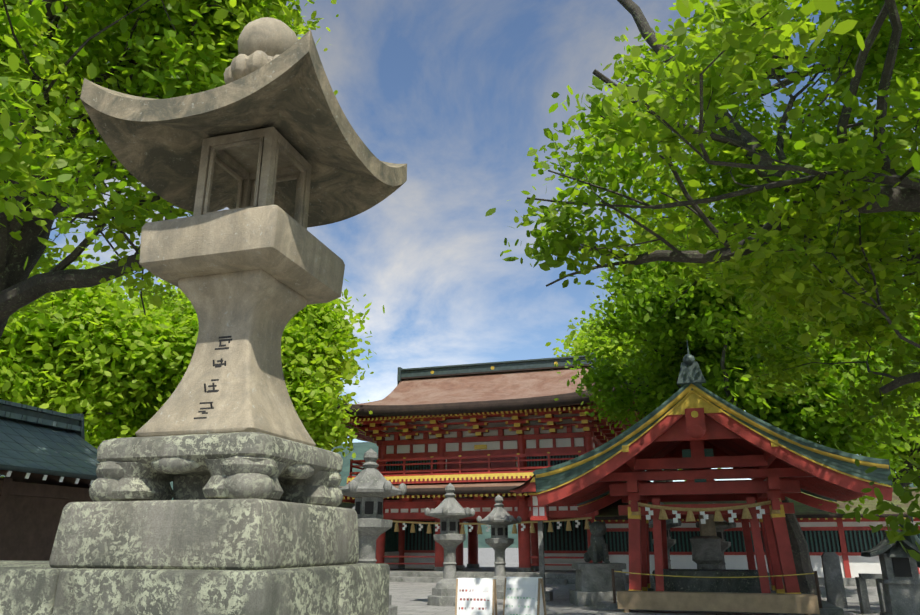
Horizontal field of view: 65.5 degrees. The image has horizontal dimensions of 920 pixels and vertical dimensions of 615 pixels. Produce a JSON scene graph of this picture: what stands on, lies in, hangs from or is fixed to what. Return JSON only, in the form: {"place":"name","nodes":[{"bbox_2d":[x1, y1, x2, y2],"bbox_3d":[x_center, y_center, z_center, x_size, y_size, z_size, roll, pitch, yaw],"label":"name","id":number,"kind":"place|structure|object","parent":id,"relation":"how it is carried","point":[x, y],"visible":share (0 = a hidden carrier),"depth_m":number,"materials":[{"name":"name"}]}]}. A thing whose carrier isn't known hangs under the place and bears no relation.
{"place":"outdoors","nodes":[
{"label":"outdoors","id":0,"kind":"place"},
{"bbox_2d":[0,399,84,439],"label":"roof ridge","id":1,"kind":"structure","parent":0,"point":[10,410],"depth_m":17.04,"materials":[{"name":"teal tile"}]},
{"bbox_2d":[338,498,399,508],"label":"roof","id":2,"kind":"structure","parent":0,"point":[346,505],"depth_m":36.61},
{"bbox_2d":[0,442,916,547],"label":"distant hill","id":3,"kind":"structure","parent":0,"point":[360,449],"depth_m":367.91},
{"bbox_2d":[37,0,919,481],"label":"sky","id":4,"kind":"structure","parent":0,"point":[457,92],"materials":[{"name":"blue"}]},
{"bbox_2d":[397,352,596,384],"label":"roof ridge","id":5,"kind":"structure","parent":0,"point":[483,368],"depth_m":37.02,"materials":[{"name":"metal"}]},
{"bbox_2d":[389,548,880,614],"bbox_3d":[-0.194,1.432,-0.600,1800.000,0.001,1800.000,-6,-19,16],"label":"ground","id":6,"kind":"structure","parent":0,"point":[409,598],"depth_m":20.35,"materials":[{"name":"grey stone"}]},
{"bbox_2d":[0,470,94,560],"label":"wall","id":7,"kind":"structure","parent":6,"relation":"on","point":[32,505],"depth_m":14.88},
{"bbox_2d":[0,418,99,479],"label":"roof","id":8,"kind":"structure","parent":7,"relation":"on","point":[32,448],"depth_m":15.53,"materials":[{"name":"teal tile"}]},
{"bbox_2d":[0,246,195,477],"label":"tree","id":9,"kind":"object","parent":6,"relation":"on","point":[97,331],"depth_m":26.78,"materials":[{"name":"green plant"}]},
{"bbox_2d":[0,0,338,343],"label":"tree","id":10,"kind":"object","parent":6,"relation":"on","point":[217,33],"depth_m":8.38,"materials":[{"name":"green plant"}]},
{"bbox_2d":[0,560,389,614],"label":"stone base","id":11,"kind":"object","parent":6,"relation":"on","point":[35,588],"visible":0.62,"depth_m":4.34,"materials":[{"name":"stone"}]},
{"bbox_2d":[49,498,358,569],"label":"stone plinth","id":12,"kind":"structure","parent":11,"relation":"on","point":[233,534],"depth_m":4.60,"materials":[{"name":"stone"}]},
{"bbox_2d":[80,17,406,506],"bbox_3d":[-1.757,-0.586,6.007,2.000,4.417,2.000,-5,-19,16],"label":"stone lantern","id":13,"kind":"object","parent":12,"relation":"on","point":[270,150],"visible":0.96,"depth_m":5.50,"materials":[{"name":"stone"}]},
{"bbox_2d":[111,279,384,457],"bbox_3d":[-9.905,5.072,32.664,12.089,14.108,13.875,0,-18,1],"label":"tree","id":14,"kind":"object","parent":6,"relation":"on","point":[316,367],"depth_m":29.50,"materials":[{"name":"green plant"}]},
{"bbox_2d":[338,448,406,614],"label":"stone lantern","id":15,"kind":"object","parent":6,"relation":"on","point":[369,487],"visible":0.73,"depth_m":16.01,"materials":[{"name":"grey stone"}]},
{"bbox_2d":[424,483,474,605],"bbox_3d":[-0.283,6.510,19.848,1.500,3.200,1.323,6,-19,-18],"label":"stone lantern","id":16,"kind":"object","parent":6,"relation":"on","point":[449,511],"visible":0.96,"depth_m":19.60,"materials":[{"name":"grey stone"}]},
{"bbox_2d":[455,578,496,614],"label":"sign board","id":17,"kind":"object","parent":6,"relation":"on","point":[476,596],"visible":1,"depth_m":11.47,"materials":[{"name":"paper"}]},
{"bbox_2d":[339,401,644,584],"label":"shrine gate building","id":18,"kind":"structure","parent":6,"relation":"on","point":[518,445],"depth_m":33.11,"materials":[{"name":"red wood"}]},
{"bbox_2d":[340,481,538,499],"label":"gate roof","id":19,"kind":"structure","parent":18,"relation":"attached to","point":[498,487],"depth_m":31.26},
{"bbox_2d":[337,367,649,441],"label":"roof","id":20,"kind":"structure","parent":18,"relation":"on","point":[509,391],"depth_m":33.98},
{"bbox_2d":[477,495,521,598],"bbox_3d":[1.228,7.359,22.162,1.425,3.040,1.257,1,-18,-3],"label":"stone lantern","id":21,"kind":"object","parent":6,"relation":"on","point":[499,518],"visible":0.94,"depth_m":21.97,"materials":[{"name":"grey stone"}]},
{"bbox_2d":[503,577,546,614],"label":"sign board","id":22,"kind":"object","parent":6,"relation":"on","point":[524,595],"visible":1,"depth_m":11.84,"materials":[{"name":"paper"}]},
{"bbox_2d":[510,471,552,600],"bbox_3d":[2.403,6.766,21.275,1.600,3.610,1.320,-6,-19,16],"label":"post lantern","id":23,"kind":"object","parent":6,"relation":"on","point":[539,514],"visible":0.54,"depth_m":21.22,"materials":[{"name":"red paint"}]},
{"bbox_2d":[569,521,627,605],"bbox_3d":[3.821,7.033,19.780,1.500,2.164,1.100,1,-18,-2],"label":"guardian statue","id":24,"kind":"object","parent":6,"relation":"on","point":[593,583],"visible":0.98,"depth_m":19.31,"materials":[{"name":"stone"}]},
{"bbox_2d":[545,288,744,481],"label":"tree","id":25,"kind":"object","parent":6,"relation":"on","point":[581,343],"depth_m":40.64,"materials":[{"name":"green plant"}]},
{"bbox_2d":[649,502,681,590],"bbox_3d":[7.373,8.569,25.819,1.425,3.040,1.257,1,-18,-3],"label":"stone lantern","id":26,"kind":"object","parent":6,"relation":"on","point":[670,541],"visible":0.31,"depth_m":25.62,"materials":[{"name":"grey stone"}]},
{"bbox_2d":[485,0,919,560],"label":"tree","id":27,"kind":"object","parent":6,"relation":"on","point":[807,147],"depth_m":8.85,"materials":[{"name":"green plant"}]},
{"bbox_2d":[696,502,735,568],"bbox_3d":[8.517,7.913,23.583,1.350,2.880,1.191,0,-18,1],"label":"stone lantern","id":28,"kind":"object","parent":6,"relation":"on","point":[721,526],"visible":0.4,"depth_m":23.40,"materials":[{"name":"grey stone"}]},
{"bbox_2d":[596,440,843,614],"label":"pavilion frame","id":29,"kind":"object","parent":6,"relation":"on","point":[707,585],"visible":1,"depth_m":18.84,"materials":[{"name":"red wood"}]},
{"bbox_2d":[536,383,888,490],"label":"trim","id":30,"kind":"structure","parent":29,"relation":"on","point":[678,398],"depth_m":17.98,"materials":[{"name":"metal"}]},
{"bbox_2d":[535,341,892,515],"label":"pavilion roof","id":31,"kind":"structure","parent":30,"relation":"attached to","point":[692,414],"depth_m":18.13,"materials":[{"name":"red wood"}]},
{"bbox_2d":[554,201,919,594],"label":"tree","id":32,"kind":"object","parent":6,"relation":"on","point":[639,308],"depth_m":22.45,"materials":[{"name":"green plant"}]},
{"bbox_2d":[594,517,919,586],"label":"corridor","id":33,"kind":"object","parent":6,"relation":"on","point":[847,541],"visible":0.31,"depth_m":28.89,"materials":[{"name":"red paint"}]},
{"bbox_2d":[595,487,919,519],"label":"corridor roof","id":34,"kind":"structure","parent":33,"relation":"on","point":[610,512],"depth_m":29.26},
{"bbox_2d":[821,552,847,607],"bbox_3d":[9.695,7.060,18.567,0.440,1.350,0.240,-6,-19,16],"label":"stone marker","id":35,"kind":"object","parent":6,"relation":"on","point":[834,585],"visible":0.88,"depth_m":18.48,"materials":[{"name":"grey stone"}]},
{"bbox_2d":[778,314,919,487],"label":"tree","id":36,"kind":"object","parent":6,"relation":"on","point":[911,435],"depth_m":34.18,"materials":[{"name":"green plant"}]},
{"bbox_2d":[855,573,919,613],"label":"wood fence","id":37,"kind":"object","parent":6,"relation":"on","point":[862,591],"visible":0.52,"depth_m":16.91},
{"bbox_2d":[861,529,919,614],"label":"hokora","id":38,"kind":"object","parent":6,"relation":"on","point":[899,580],"visible":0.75,"depth_m":14.74,"materials":[{"name":"stone"}]}
]}

